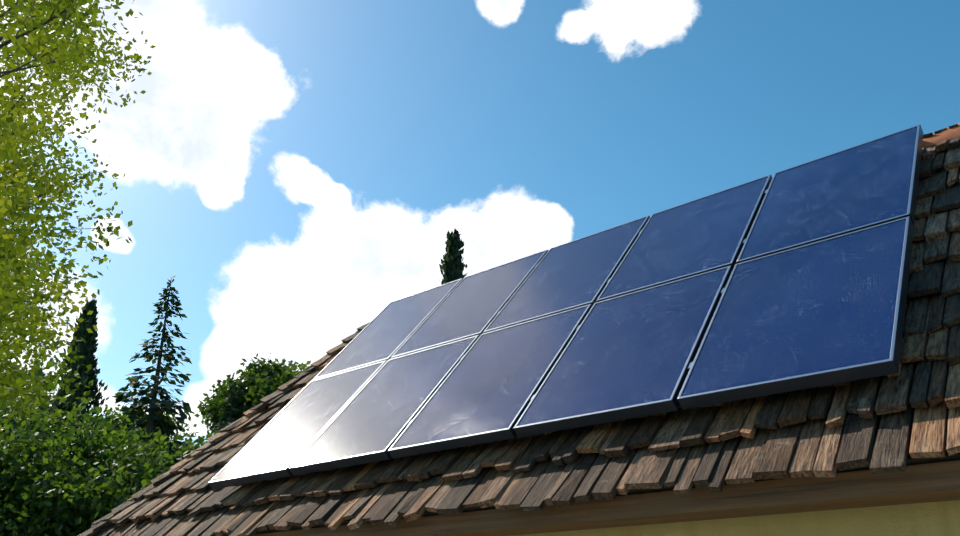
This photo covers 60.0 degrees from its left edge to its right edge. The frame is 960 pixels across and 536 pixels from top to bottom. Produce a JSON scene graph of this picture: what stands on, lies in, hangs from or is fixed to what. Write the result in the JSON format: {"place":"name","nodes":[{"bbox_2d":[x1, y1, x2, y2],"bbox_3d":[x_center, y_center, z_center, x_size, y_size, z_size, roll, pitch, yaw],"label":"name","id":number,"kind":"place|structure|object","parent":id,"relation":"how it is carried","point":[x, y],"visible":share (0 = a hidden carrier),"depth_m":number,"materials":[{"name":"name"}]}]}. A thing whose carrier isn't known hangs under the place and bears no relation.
{"place":"outdoors","nodes":[
{"label":"outdoors","id":0,"kind":"place"},
{"bbox_2d":[0,0,959,446],"label":"sky","id":1,"kind":"structure","parent":0,"point":[300,170],"materials":[{"name":"blue"}]},
{"bbox_2d":[215,151,959,535],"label":"roof deck","id":2,"kind":"structure","parent":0,"point":[909,461],"depth_m":2.82,"materials":[{"name":"brown wood"}]},
{"label":"terrain","id":3,"kind":"structure","parent":0,"visible":0},
{"bbox_2d":[5,345,101,432],"bbox_3d":[-17.289,7.097,24.078,13.020,10.666,12.700,-19,-29,37],"label":"bush","id":4,"kind":"object","parent":3,"relation":"on","point":[50,362],"visible":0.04,"depth_m":26.04,"materials":[{"name":"green plant"}]},
{"bbox_2d":[39,299,109,435],"bbox_3d":[-18.613,9.068,36.708,3.436,16.693,3.319,4,-23,-10],"label":"cypress tree","id":5,"kind":"object","parent":3,"relation":"on","point":[87,349],"visible":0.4,"depth_m":38.41,"materials":[{"name":"green plant"}]},
{"bbox_2d":[21,367,132,440],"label":"bush","id":6,"kind":"object","parent":3,"relation":"on","point":[39,407],"depth_m":47.49,"materials":[{"name":"green plant"}]},
{"bbox_2d":[0,0,155,440],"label":"broadleaf tree","id":7,"kind":"object","parent":3,"relation":"on","point":[55,54],"visible":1,"depth_m":10.37,"materials":[{"name":"green plant"}]},
{"bbox_2d":[0,370,173,464],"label":"bush","id":8,"kind":"object","parent":3,"relation":"on","point":[58,431],"visible":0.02,"depth_m":20.32,"materials":[{"name":"green plant"}]},
{"bbox_2d":[0,411,187,535],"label":"bush","id":9,"kind":"object","parent":3,"relation":"on","point":[81,491],"visible":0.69,"depth_m":15.53,"materials":[{"name":"green plant"}]},
{"bbox_2d":[40,447,170,472],"bbox_3d":[-7.914,7.339,19.020,6.588,6.239,6.325,-19,-29,37],"label":"bush","id":10,"kind":"object","parent":3,"relation":"on","point":[130,459],"depth_m":18.96,"materials":[{"name":"green plant"}]},
{"bbox_2d":[85,404,198,441],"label":"bush","id":11,"kind":"object","parent":3,"relation":"on","point":[119,417],"depth_m":54.04,"materials":[{"name":"green plant"}]},
{"bbox_2d":[100,275,195,465],"bbox_3d":[-13.437,7.620,32.709,6.221,16.237,6.286,-19,-29,37],"label":"spruce tree","id":12,"kind":"object","parent":3,"relation":"on","point":[166,404],"visible":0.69,"depth_m":34.03,"materials":[{"name":"green plant"}]},
{"bbox_2d":[139,424,229,462],"bbox_3d":[-12.845,12.089,36.354,9.005,10.798,9.623,-19,-29,37],"label":"bush","id":13,"kind":"object","parent":3,"relation":"on","point":[192,447],"visible":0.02,"depth_m":36.41,"materials":[{"name":"green plant"}]},
{"bbox_2d":[214,380,244,433],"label":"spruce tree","id":14,"kind":"object","parent":3,"relation":"on","point":[229,420],"visible":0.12,"depth_m":43.51,"materials":[{"name":"green plant"}]},
{"bbox_2d":[194,353,310,435],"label":"broadleaf tree","id":15,"kind":"object","parent":3,"relation":"on","point":[264,380],"visible":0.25,"depth_m":45.49,"materials":[{"name":"green plant"}]},
{"bbox_2d":[439,229,467,284],"bbox_3d":[-1.043,6.238,29.887,2.193,16.478,2.363,-19,-29,37],"label":"cypress tree","id":16,"kind":"object","parent":3,"relation":"on","point":[452,266],"visible":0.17,"depth_m":32.30,"materials":[{"name":"green plant"}]},
{"bbox_2d":[510,500,959,535],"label":"house walls","id":17,"kind":"structure","parent":3,"relation":"on","point":[940,518],"depth_m":2.76,"materials":[{"name":"paint"}]},
{"bbox_2d":[429,490,959,535],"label":"soffit board","id":18,"kind":"object","parent":17,"relation":"attached to","point":[865,502],"visible":0.5,"depth_m":2.84,"materials":[{"name":"brown wood"}]},
{"bbox_2d":[253,460,959,535],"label":"fascia board","id":19,"kind":"object","parent":18,"relation":"on","point":[929,477],"visible":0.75,"depth_m":2.78,"materials":[{"name":"brown wood"}]},
{"bbox_2d":[92,124,959,535],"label":"roof shingles","id":20,"kind":"object","parent":19,"relation":"on","point":[810,432],"visible":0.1,"depth_m":3.13,"materials":[{"name":"brown wood"}]},
{"bbox_2d":[78,318,373,535],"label":"hip cap shingles","id":21,"kind":"object","parent":20,"relation":"on","point":[212,440],"visible":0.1,"depth_m":5.86,"materials":[{"name":"brown wood"}]},
{"bbox_3d":[0.305,0.358,4.400,3.700,1.720,0.055,-19,-71,37],"label":"panel","id":22,"kind":"object","parent":20,"relation":"on","visible":0},
{"bbox_2d":[209,125,923,488],"bbox_3d":[0.301,0.289,4.424,3.740,2.020,0.050,-19,-71,37],"label":"solar panel array","id":23,"kind":"object","parent":22,"relation":"attached to","point":[811,275],"visible":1,"depth_m":3.86,"materials":[{"name":"blue glass"}]},
{"bbox_2d":[310,189,767,444],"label":"panel clamps","id":24,"kind":"object","parent":23,"relation":"attached to","point":[690,364],"visible":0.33,"depth_m":3.91,"materials":[{"name":"silver metal"}]},
{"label":"roof slope","id":25,"kind":"object","parent":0,"visible":0},
{"bbox_2d":[922,123,959,153],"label":"ridge cap tiles","id":26,"kind":"object","parent":25,"relation":"on","point":[948,134],"visible":0.02,"depth_m":4.09,"materials":[{"name":"ceramic"}]}
]}

